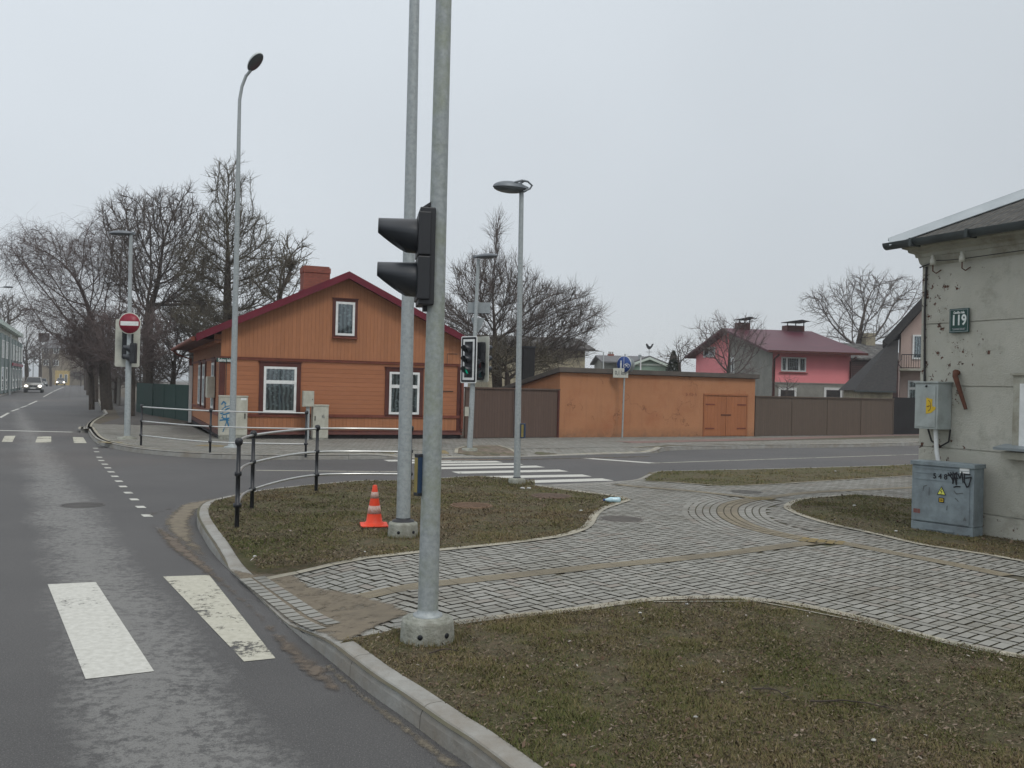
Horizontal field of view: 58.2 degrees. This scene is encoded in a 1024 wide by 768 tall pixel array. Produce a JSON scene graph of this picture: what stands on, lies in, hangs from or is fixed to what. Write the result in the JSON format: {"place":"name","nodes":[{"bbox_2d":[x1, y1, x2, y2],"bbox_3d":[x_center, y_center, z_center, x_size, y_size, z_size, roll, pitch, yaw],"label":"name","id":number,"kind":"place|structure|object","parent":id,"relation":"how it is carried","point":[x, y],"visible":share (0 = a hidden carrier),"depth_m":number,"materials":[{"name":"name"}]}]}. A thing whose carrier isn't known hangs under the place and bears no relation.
{"place":"outdoors","nodes":[
{"label":"outdoors","id":0,"kind":"place"},
{"bbox_2d":[101,396,171,424],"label":"footpath","id":1,"kind":"structure","parent":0,"point":[135,419],"depth_m":39.72,"materials":[{"name":"concrete"}]},
{"bbox_2d":[51,303,115,409],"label":"bare tree","id":2,"kind":"object","parent":1,"relation":"on","point":[91,386],"visible":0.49,"depth_m":49.33,"materials":[{"name":"plant"}]},
{"bbox_2d":[78,294,179,415],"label":"bare tree","id":3,"kind":"object","parent":1,"relation":"on","point":[109,320],"visible":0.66,"depth_m":41.54,"materials":[{"name":"brown plant"}]},
{"bbox_2d":[136,383,152,414],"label":"green fence","id":4,"kind":"object","parent":1,"relation":"on","point":[144,394],"visible":1,"depth_m":44.57,"materials":[{"name":"teal metal"}]},
{"bbox_2d":[92,174,222,383],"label":"bare tree","id":5,"kind":"object","parent":1,"relation":"on","point":[140,226],"visible":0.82,"depth_m":46.29,"materials":[{"name":"brown plant"}]},
{"bbox_2d":[208,475,627,573],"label":"lawn ground","id":6,"kind":"structure","parent":0,"point":[250,566],"depth_m":11.77,"materials":[{"name":"green plant"}]},
{"bbox_2d":[233,425,413,527],"bbox_3d":[-2.994,1.198,13.134,1.271,1.115,4.652,1,0,20],"label":"railing","id":7,"kind":"object","parent":6,"relation":"on","point":[237,504],"visible":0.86,"depth_m":13.40,"materials":[{"name":"grey metal"}]},
{"bbox_2d":[360,485,387,527],"bbox_3d":[-1.666,1.469,11.143,0.330,0.492,0.330,1,0,-12],"label":"traffic cone","id":8,"kind":"object","parent":6,"relation":"on","point":[374,518],"visible":0.98,"depth_m":11.08,"materials":[{"name":"orange plastic"}]},
{"bbox_2d":[388,0,419,537],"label":"lamp pole","id":9,"kind":"object","parent":6,"relation":"on","point":[402,524],"visible":0.92,"depth_m":10.41,"materials":[{"name":"metal"}]},
{"bbox_2d":[216,478,626,560],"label":"dead leaves","id":10,"kind":"object","parent":6,"relation":"on","point":[390,520],"visible":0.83,"depth_m":12.33,"materials":[{"name":"brown plant"}]},
{"bbox_2d":[493,179,532,484],"bbox_3d":[-0.052,-0.901,16.300,0.734,5.422,0.340,1,0,-19],"label":"street lamp","id":11,"kind":"object","parent":6,"relation":"on","point":[515,187],"visible":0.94,"depth_m":16.32,"materials":[{"name":"metal"}]},
{"bbox_2d":[0,384,920,767],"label":"road","id":12,"kind":"structure","parent":0,"point":[202,694],"depth_m":7.11,"materials":[{"name":"grey asphalt"}]},
{"bbox_2d":[0,318,22,393],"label":"shop building","id":13,"kind":"structure","parent":12,"relation":"on","point":[16,375],"depth_m":91.67,"materials":[{"name":"white paint"}]},
{"bbox_2d":[18,330,46,381],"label":"bare tree","id":14,"kind":"object","parent":12,"relation":"on","point":[26,365],"visible":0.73,"depth_m":117.94,"materials":[{"name":"brown plant"}]},
{"bbox_2d":[22,377,44,392],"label":"car","id":15,"kind":"object","parent":12,"relation":"on","point":[33,383],"visible":1,"depth_m":101.62,"materials":[{"name":"paint"}]},
{"bbox_2d":[27,337,53,377],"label":"bare tree","id":16,"kind":"object","parent":12,"relation":"on","point":[40,362],"visible":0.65,"depth_m":149.91,"materials":[{"name":"brown plant"}]},
{"bbox_2d":[38,333,83,384],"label":"tenement","id":17,"kind":"structure","parent":12,"relation":"on","point":[57,373],"depth_m":200.35,"materials":[{"name":"white paint"}]},
{"bbox_2d":[60,502,104,507],"bbox_3d":[-6.198,1.758,13.286,0.600,0.036,0.600,1,0,-20],"label":"manhole cover","id":18,"kind":"object","parent":12,"relation":"on","point":[82,505],"visible":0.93,"depth_m":13.25,"materials":[{"name":"metal"}]},
{"bbox_2d":[48,582,153,678],"bbox_3d":[-3.192,1.796,6.991,0.393,0.001,2.979,1,0,-31],"label":"crossing stripe","id":19,"kind":"object","parent":12,"relation":"on","point":[103,643],"visible":1,"depth_m":6.63,"materials":[{"name":"paint"}]},
{"bbox_2d":[165,492,243,553],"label":"gutter sand","id":20,"kind":"structure","parent":12,"relation":"on","point":[177,521],"depth_m":11.94,"materials":[{"name":"brown sand"}]},
{"bbox_2d":[163,575,274,660],"bbox_3d":[-2.339,1.817,7.425,0.398,0.001,2.978,1,0,-30],"label":"crossing stripe","id":21,"kind":"object","parent":12,"relation":"on","point":[234,629],"visible":1,"depth_m":7.31,"materials":[{"name":"paint"}]},
{"bbox_2d":[157,528,336,688],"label":"brown dirt","id":22,"kind":"structure","parent":12,"relation":"on","point":[176,544],"depth_m":6.47,"materials":[{"name":"brown soil"}]},
{"bbox_2d":[326,665,459,765],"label":"gutter sand","id":23,"kind":"structure","parent":12,"relation":"on","point":[426,744],"depth_m":4.77,"materials":[{"name":"sand"}]},
{"bbox_2d":[81,417,918,459],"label":"kerb","id":24,"kind":"structure","parent":12,"relation":"on","point":[192,454],"depth_m":24.02,"materials":[{"name":"concrete"}]},
{"bbox_2d":[78,416,890,456],"bbox_3d":[-3.154,1.801,29.911,34.736,0.105,17.432,1,0,11],"label":"edging","id":25,"kind":"object","parent":24,"relation":"on","point":[94,430],"visible":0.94,"depth_m":25.97,"materials":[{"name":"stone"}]},
{"bbox_2d":[455,470,565,473],"bbox_3d":[-0.023,1.916,20.144,2.624,0.001,0.460,1,0,-25],"label":"crossing stripe","id":26,"kind":"object","parent":12,"relation":"on","point":[463,472],"visible":1,"depth_m":20.09,"materials":[{"name":"paint"}]},
{"bbox_2d":[197,464,912,767],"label":"kerb","id":27,"kind":"structure","parent":12,"relation":"on","point":[469,753],"depth_m":5.24,"materials":[{"name":"concrete"}]},
{"bbox_2d":[86,383,918,457],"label":"verge ground","id":28,"kind":"structure","parent":0,"point":[111,415],"depth_m":38.71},
{"bbox_2d":[0,205,155,410],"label":"bare tree","id":29,"kind":"object","parent":28,"relation":"on","point":[86,260],"visible":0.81,"depth_m":49.17,"materials":[{"name":"brown plant"}]},
{"bbox_2d":[111,356,179,394],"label":"thicket","id":30,"kind":"object","parent":28,"relation":"on","point":[140,374],"visible":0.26,"depth_m":57.51,"materials":[{"name":"brown plant"}]},
{"bbox_2d":[152,384,188,420],"bbox_3d":[-14.952,0.755,40.210,0.060,1.487,6.139,1,0,-34],"label":"green fence","id":31,"kind":"object","parent":28,"relation":"on","point":[170,396],"visible":0.97,"depth_m":39.96,"materials":[{"name":"teal metal"}]},
{"bbox_2d":[140,298,201,383],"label":"thicket","id":32,"kind":"object","parent":28,"relation":"on","point":[173,373],"visible":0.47,"depth_m":45.49,"materials":[{"name":"brown plant"}]},
{"bbox_2d":[156,285,222,397],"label":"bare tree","id":33,"kind":"object","parent":28,"relation":"on","point":[220,309],"visible":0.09,"depth_m":53.77,"materials":[{"name":"plant"}]},
{"bbox_2d":[165,152,299,336],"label":"bare tree","id":34,"kind":"object","parent":28,"relation":"on","point":[226,271],"visible":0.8,"depth_m":43.46,"materials":[{"name":"brown plant"}]},
{"bbox_2d":[240,227,317,304],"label":"bare tree","id":35,"kind":"object","parent":28,"relation":"on","point":[290,264],"visible":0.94,"depth_m":41.89,"materials":[{"name":"brown plant"}]},
{"bbox_2d":[171,265,464,438],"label":"timber house","id":36,"kind":"structure","parent":28,"relation":"on","point":[334,343],"depth_m":28.61,"materials":[{"name":"orange wood"}]},
{"bbox_2d":[258,361,302,414],"bbox_3d":[-7.026,0.131,27.867,1.299,1.626,0.073,1,0,-23],"label":"window","id":37,"kind":"structure","parent":36,"relation":"in","point":[279,381],"depth_m":27.87,"materials":[{"name":"white paint"}]},
{"bbox_2d":[332,297,358,338],"bbox_3d":[-5.181,-2.040,28.603,0.824,1.259,0.108,1,0,-23],"label":"window","id":38,"kind":"structure","parent":36,"relation":"in","point":[345,310],"depth_m":28.62,"materials":[{"name":"white paint"}]},
{"bbox_2d":[384,367,424,416],"bbox_3d":[-3.442,0.256,29.388,1.318,1.587,0.073,1,0,-23],"label":"window","id":39,"kind":"structure","parent":36,"relation":"in","point":[392,374],"depth_m":29.31,"materials":[{"name":"white paint"}]},
{"bbox_2d":[415,202,615,387],"bbox_3d":[-0.007,-2.996,39.950,9.079,9.822,6.048,1,0,0],"label":"bare tree","id":40,"kind":"object","parent":28,"relation":"on","point":[489,286],"visible":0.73,"depth_m":39.32,"materials":[{"name":"brown plant"}]},
{"bbox_2d":[480,329,575,384],"bbox_3d":[0.385,-0.208,38.130,4.623,4.225,3.640,1,0,0],"label":"thicket","id":41,"kind":"object","parent":28,"relation":"on","point":[505,368],"visible":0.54,"depth_m":37.81,"materials":[{"name":"brown plant"}]},
{"bbox_2d":[521,346,535,379],"bbox_3d":[0.529,0.217,35.499,0.540,3.337,0.540,1,0,-28],"label":"vent shaft","id":42,"kind":"object","parent":28,"relation":"on","point":[528,363],"visible":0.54,"depth_m":35.28,"materials":[{"name":"black paint"}]},
{"bbox_2d":[468,335,594,386],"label":"cream house","id":43,"kind":"structure","parent":28,"relation":"on","point":[513,379],"depth_m":58.34,"materials":[{"name":"stone"}]},
{"bbox_2d":[590,352,643,368],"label":"grey house","id":44,"kind":"structure","parent":28,"relation":"on","point":[610,360],"depth_m":86.44,"materials":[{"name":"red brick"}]},
{"bbox_2d":[616,355,667,370],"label":"mint house","id":45,"kind":"structure","parent":28,"relation":"on","point":[650,363],"depth_m":78.04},
{"bbox_2d":[656,333,699,371],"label":"bare tree","id":46,"kind":"object","parent":28,"relation":"on","point":[680,355],"visible":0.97,"depth_m":55.92,"materials":[{"name":"brown plant"}]},
{"bbox_2d":[684,310,770,373],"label":"bare tree","id":47,"kind":"object","parent":28,"relation":"on","point":[728,367],"visible":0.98,"depth_m":51.85,"materials":[{"name":"brown plant"}]},
{"bbox_2d":[685,317,867,396],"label":"pink house","id":48,"kind":"structure","parent":28,"relation":"on","point":[818,365],"depth_m":62.87,"materials":[{"name":"paint"}]},
{"bbox_2d":[779,357,807,373],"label":"window","id":49,"kind":"structure","parent":48,"relation":"in","point":[790,364],"depth_m":62.23,"materials":[{"name":"white paint"}]},
{"bbox_2d":[796,266,922,343],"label":"bare tree","id":50,"kind":"object","parent":28,"relation":"on","point":[860,331],"visible":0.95,"depth_m":75.67,"materials":[{"name":"brown plant"}]},
{"bbox_2d":[839,340,898,397],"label":"annex","id":51,"kind":"object","parent":28,"relation":"on","point":[875,376],"visible":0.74,"depth_m":50.73,"materials":[{"name":"grey"}]},
{"bbox_2d":[842,333,898,396],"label":"house","id":52,"kind":"structure","parent":28,"relation":"on","point":[871,348],"depth_m":73.41,"materials":[{"name":"grey"}]},
{"bbox_2d":[882,298,922,397],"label":"pale house","id":53,"kind":"structure","parent":28,"relation":"on","point":[906,331],"depth_m":51.73,"materials":[{"name":"beige paint"}]},
{"bbox_2d":[92,422,918,455],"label":"pavement","id":54,"kind":"structure","parent":0,"point":[200,429],"depth_m":28.77,"materials":[{"name":"concrete paving"}]},
{"bbox_2d":[139,404,308,457],"bbox_3d":[-7.387,1.127,22.389,5.162,1.115,0.951,1,0,22],"label":"railing","id":55,"kind":"object","parent":54,"relation":"on","point":[211,410],"visible":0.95,"depth_m":21.80,"materials":[{"name":"grey metal"}]},
{"bbox_2d":[458,445,513,455],"bbox_3d":[-0.647,1.845,25.563,1.726,0.105,2.964,1,0,0],"label":"rubble patch","id":56,"kind":"object","parent":54,"relation":"on","point":[484,450],"visible":0.88,"depth_m":25.00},
{"bbox_2d":[462,253,497,450],"bbox_3d":[-0.852,-0.858,24.925,0.912,5.349,0.440,1,0,10],"label":"street lamp","id":57,"kind":"object","parent":56,"relation":"on","point":[469,411],"visible":0.95,"depth_m":24.90,"materials":[{"name":"metal"}]},
{"bbox_2d":[460,336,477,382],"bbox_3d":[-1.193,-0.659,24.795,0.600,1.270,0.350,1,0,42],"label":"traffic light","id":58,"kind":"object","parent":57,"relation":"attached to","point":[468,368],"visible":1,"depth_m":24.75,"materials":[{"name":"black plastic"}]},
{"bbox_2d":[467,302,489,313],"bbox_3d":[-0.905,-2.071,25.064,0.620,0.310,0.030,1,0,4],"label":"sign back","id":59,"kind":"object","parent":57,"relation":"attached to","point":[483,307],"visible":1,"depth_m":25.06,"materials":[{"name":"grey metal"}]},
{"bbox_2d":[477,336,492,381],"bbox_3d":[-0.746,-0.672,25.011,0.390,1.240,0.580,1,0,-37],"label":"traffic light","id":60,"kind":"object","parent":57,"relation":"attached to","point":[484,347],"visible":0.84,"depth_m":24.83,"materials":[{"name":"black plastic"}]},
{"bbox_2d":[84,423,918,456],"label":"pavement blocks","id":61,"kind":"structure","parent":54,"relation":"on","point":[445,446],"depth_m":27.52,"materials":[{"name":"grey concrete"}]},
{"bbox_2d":[109,230,136,439],"bbox_3d":[-10.985,-1.380,26.002,0.855,5.923,0.520,1,0,-31],"label":"street lamp","id":62,"kind":"object","parent":61,"relation":"on","point":[127,420],"visible":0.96,"depth_m":26.03,"materials":[{"name":"metal"}]},
{"bbox_2d":[115,319,139,366],"bbox_3d":[-11.058,-1.173,26.463,0.660,1.360,0.350,1,0,-25],"label":"traffic light","id":63,"kind":"object","parent":62,"relation":"attached to","point":[120,342],"visible":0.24,"depth_m":26.33,"materials":[{"name":"white plastic"}]},
{"bbox_2d":[118,313,140,333],"bbox_3d":[-10.786,-1.708,26.006,0.614,0.614,0.171,1,0,-6],"label":"no entry sign","id":64,"kind":"object","parent":62,"relation":"attached to","point":[129,323],"visible":1,"depth_m":25.92,"materials":[{"name":"red metal"}]},
{"bbox_2d":[123,343,136,363],"bbox_3d":[-10.786,-0.870,25.966,0.350,0.570,0.270,1,0,-13],"label":"pedestrian signal","id":65,"kind":"object","parent":62,"relation":"attached to","point":[131,348],"visible":1,"depth_m":25.87,"materials":[{"name":"black plastic"}]},
{"bbox_2d":[218,395,247,439],"bbox_3d":[-8.229,0.986,27.122,0.818,1.291,0.382,1,0,-23],"label":"utility cabinet","id":66,"kind":"object","parent":61,"relation":"on","point":[241,405],"visible":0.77,"depth_m":27.00,"materials":[{"name":"metal"}]},
{"bbox_2d":[224,52,262,447],"bbox_3d":[-6.860,-3.409,23.659,0.969,10.119,0.399,1,0,27],"label":"street lamp","id":67,"kind":"object","parent":61,"relation":"on","point":[255,61],"visible":0.93,"depth_m":23.73,"materials":[{"name":"metal"}]},
{"bbox_2d":[302,391,313,439],"bbox_3d":[-6.144,0.945,27.677,0.327,1.474,0.225,1,0,-23],"label":"meter box","id":68,"kind":"object","parent":61,"relation":"on","point":[307,399],"visible":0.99,"depth_m":27.62,"materials":[{"name":"metal"}]},
{"bbox_2d":[311,404,328,439],"bbox_3d":[-5.848,1.158,27.971,0.495,1.064,0.342,1,0,-23],"label":"utility cabinet","id":69,"kind":"object","parent":61,"relation":"on","point":[319,414],"visible":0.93,"depth_m":27.84,"materials":[{"name":"metal"}]},
{"bbox_2d":[464,387,559,437],"bbox_3d":[0.047,0.986,31.247,3.835,1.707,0.130,1,0,-33],"label":"gate fence","id":70,"kind":"object","parent":61,"relation":"on","point":[494,412],"visible":0.83,"depth_m":31.18,"materials":[{"name":"metal"}]},
{"bbox_2d":[617,354,630,437],"bbox_3d":[4.024,0.429,33.087,0.620,3.021,0.121,1,0,38],"label":"path sign","id":71,"kind":"object","parent":61,"relation":"on","point":[624,361],"visible":1,"depth_m":33.09,"materials":[{"name":"metal"}]},
{"bbox_2d":[501,367,759,437],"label":"garage","id":72,"kind":"structure","parent":61,"relation":"on","point":[676,404],"depth_m":34.21,"materials":[{"name":"orange paint"}]},
{"bbox_2d":[704,396,725,435],"bbox_3d":[7.871,1.239,35.620,1.029,1.520,0.040,1,0,-28],"label":"door","id":73,"kind":"structure","parent":72,"relation":"in","point":[715,406],"depth_m":35.60,"materials":[{"name":"brown wood"}]},
{"bbox_2d":[725,397,746,435],"bbox_3d":[8.794,1.263,36.108,1.029,1.520,0.040,1,0,-28],"label":"door","id":74,"kind":"structure","parent":72,"relation":"in","point":[735,424],"depth_m":36.09,"materials":[{"name":"brown wood"}]},
{"bbox_2d":[754,396,894,435],"bbox_3d":[13.273,1.352,38.688,8.372,1.610,0.115,1,0,-30],"label":"board fence","id":75,"kind":"object","parent":61,"relation":"on","point":[784,415],"visible":1,"depth_m":38.52,"materials":[{"name":"brown wood"}]},
{"bbox_2d":[616,434,917,442],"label":"red path","id":76,"kind":"structure","parent":54,"relation":"on","point":[706,440],"depth_m":34.32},
{"bbox_2d":[892,397,918,433],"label":"board fence","id":77,"kind":"object","parent":76,"relation":"on","point":[904,415],"visible":0.23,"depth_m":41.32,"materials":[{"name":"wood"}]},
{"bbox_2d":[0,0,1023,386],"label":"sky","id":78,"kind":"structure","parent":0,"point":[734,158],"materials":[{"name":"grey"}]},
{"bbox_2d":[197,472,1023,767],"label":"pavement","id":79,"kind":"structure","parent":0,"point":[501,762],"depth_m":8.88,"materials":[{"name":"grey stone"}]},
{"bbox_2d":[240,578,325,629],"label":"pavement blocks","id":80,"kind":"structure","parent":79,"relation":"on","point":[285,607],"depth_m":7.45,"materials":[{"name":"grey concrete"}]},
{"bbox_2d":[232,569,407,640],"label":"tan dirt","id":81,"kind":"structure","parent":79,"relation":"on","point":[351,615],"depth_m":7.31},
{"bbox_2d":[253,576,339,624],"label":"pavement blocks","id":82,"kind":"structure","parent":81,"relation":"on","point":[297,604],"depth_m":7.57,"materials":[{"name":"grey concrete"}]},
{"bbox_2d":[260,486,629,579],"bbox_3d":[0.051,1.808,11.867,2.052,0.101,8.179,1,0,21],"label":"edging","id":83,"kind":"object","parent":79,"relation":"on","point":[593,518],"visible":0.94,"depth_m":9.93,"materials":[{"name":"concrete"}]},
{"bbox_2d":[599,516,643,522],"bbox_3d":[1.457,1.811,12.277,0.600,0.036,0.600,1,0,-20],"label":"manhole cover","id":84,"kind":"object","parent":79,"relation":"on","point":[615,519],"visible":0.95,"depth_m":12.21,"materials":[{"name":"metal"}]},
{"bbox_2d":[290,476,1023,653],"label":"pavement blocks","id":85,"kind":"structure","parent":79,"relation":"on","point":[687,495],"depth_m":8.73,"materials":[{"name":"grey concrete"}]},
{"bbox_2d":[355,484,1013,598],"bbox_3d":[3.741,1.896,13.504,6.246,0.084,15.746,1,0,27],"label":"tactile strip","id":86,"kind":"object","parent":79,"relation":"on","point":[443,583],"visible":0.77,"depth_m":9.33,"materials":[{"name":"grey concrete"}]},
{"bbox_2d":[682,495,853,545],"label":"curved pavers","id":87,"kind":"object","parent":79,"relation":"on","point":[713,511],"visible":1,"depth_m":12.32,"materials":[{"name":"grey concrete"}]},
{"bbox_2d":[717,498,828,543],"bbox_3d":[3.394,1.844,12.841,1.012,0.001,4.473,1,0,5],"label":"tactile strip","id":88,"kind":"object","parent":79,"relation":"on","point":[728,514],"visible":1,"depth_m":12.43,"materials":[{"name":"grey concrete"}]},
{"bbox_2d":[882,189,1023,540],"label":"corner building","id":89,"kind":"structure","parent":79,"relation":"on","point":[972,258],"depth_m":11.73,"materials":[{"name":"concrete"}]},
{"bbox_2d":[913,381,952,460],"bbox_3d":[5.587,0.596,12.201,0.291,1.253,0.424,1,0,-26],"label":"electric box","id":90,"kind":"object","parent":89,"relation":"attached to","point":[933,400],"visible":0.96,"depth_m":12.10,"materials":[{"name":"grey metal"}]},
{"bbox_2d":[915,385,935,427],"bbox_3d":[5.468,0.292,12.165,0.009,0.552,0.311,1,0,-26],"label":"door","id":91,"kind":"structure","parent":90,"relation":"in","point":[922,419],"depth_m":12.18,"materials":[{"name":"grey metal"}]},
{"bbox_2d":[949,308,969,332],"bbox_3d":[5.835,-0.828,12.004,0.018,0.316,0.294,1,0,-26],"label":"house number sign","id":92,"kind":"object","parent":89,"relation":"attached to","point":[958,320],"visible":1,"depth_m":11.99,"materials":[{"name":"green metal"}]},
{"bbox_2d":[1010,373,1023,445],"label":"window","id":93,"kind":"structure","parent":89,"relation":"in","point":[1018,378],"depth_m":11.21,"materials":[{"name":"white paint"}]},
{"bbox_2d":[337,595,1023,767],"bbox_3d":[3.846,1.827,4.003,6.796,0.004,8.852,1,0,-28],"label":"lawn ground","id":94,"kind":"structure","parent":0,"point":[489,644],"depth_m":5.39,"materials":[{"name":"green plant"}]},
{"bbox_2d":[373,626,479,652],"bbox_3d":[-0.583,1.696,6.224,0.729,0.075,0.715,1,0,0],"label":"grass tuft","id":95,"kind":"object","parent":94,"relation":"on","point":[456,638],"visible":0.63,"depth_m":6.11,"materials":[{"name":"plant"}]},
{"bbox_2d":[400,0,453,646],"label":"lamp pole","id":96,"kind":"object","parent":94,"relation":"on","point":[426,621],"visible":0.98,"depth_m":6.18,"materials":[{"name":"metal"}]},
{"bbox_2d":[377,202,435,311],"bbox_3d":[-0.712,-0.877,6.228,0.390,0.761,0.310,1,0,-10],"label":"pedestrian signal","id":97,"kind":"object","parent":96,"relation":"attached to","point":[415,279],"visible":0.98,"depth_m":6.12,"materials":[{"name":"black plastic"}]},
{"bbox_2d":[414,454,422,495],"bbox_3d":[-0.630,0.613,6.214,0.050,0.283,0.048,2,0,-42],"label":"push button box","id":98,"kind":"object","parent":96,"relation":"attached to","point":[418,465],"visible":1,"depth_m":6.20,"materials":[{"name":"blue plastic"}]},
{"bbox_2d":[358,596,1023,767],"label":"dead leaves","id":99,"kind":"object","parent":94,"relation":"on","point":[685,730],"visible":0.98,"depth_m":5.47,"materials":[{"name":"brown plant"}]},
{"bbox_2d":[453,595,1023,657],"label":"edging","id":100,"kind":"object","parent":94,"relation":"on","point":[593,606],"visible":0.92,"depth_m":7.21,"materials":[{"name":"concrete"}]},
{"bbox_2d":[645,464,911,485],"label":"grass","id":101,"kind":"structure","parent":0,"point":[716,473],"depth_m":19.29,"materials":[{"name":"plant"}]},
{"bbox_2d":[788,494,1023,560],"bbox_3d":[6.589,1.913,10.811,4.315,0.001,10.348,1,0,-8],"label":"lawn ground","id":102,"kind":"structure","parent":0,"point":[877,522],"depth_m":12.37,"materials":[{"name":"green plant"}]},
{"bbox_2d":[784,494,1023,561],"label":"edging","id":103,"kind":"object","parent":102,"relation":"on","point":[790,510],"visible":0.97,"depth_m":11.67,"materials":[{"name":"concrete"}]},
{"bbox_2d":[789,494,1023,559],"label":"leaf crumbs","id":104,"kind":"object","parent":102,"relation":"on","point":[997,541],"visible":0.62,"depth_m":12.61,"materials":[{"name":"brown plant"}]},
{"bbox_2d":[910,459,985,536],"bbox_3d":[5.563,1.451,11.771,0.300,0.902,0.831,2,0,-38],"label":"power cabinet","id":105,"kind":"object","parent":102,"relation":"on","point":[947,497],"visible":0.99,"depth_m":11.62,"materials":[{"name":"grey metal"}]},
{"label":"verge ground","id":106,"kind":"structure","parent":0,"visible":0},
{"bbox_2d":[0,291,29,327],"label":"bare tree","id":107,"kind":"object","parent":106,"relation":"on","point":[9,313],"visible":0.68,"depth_m":104.91,"materials":[{"name":"grey plant"}]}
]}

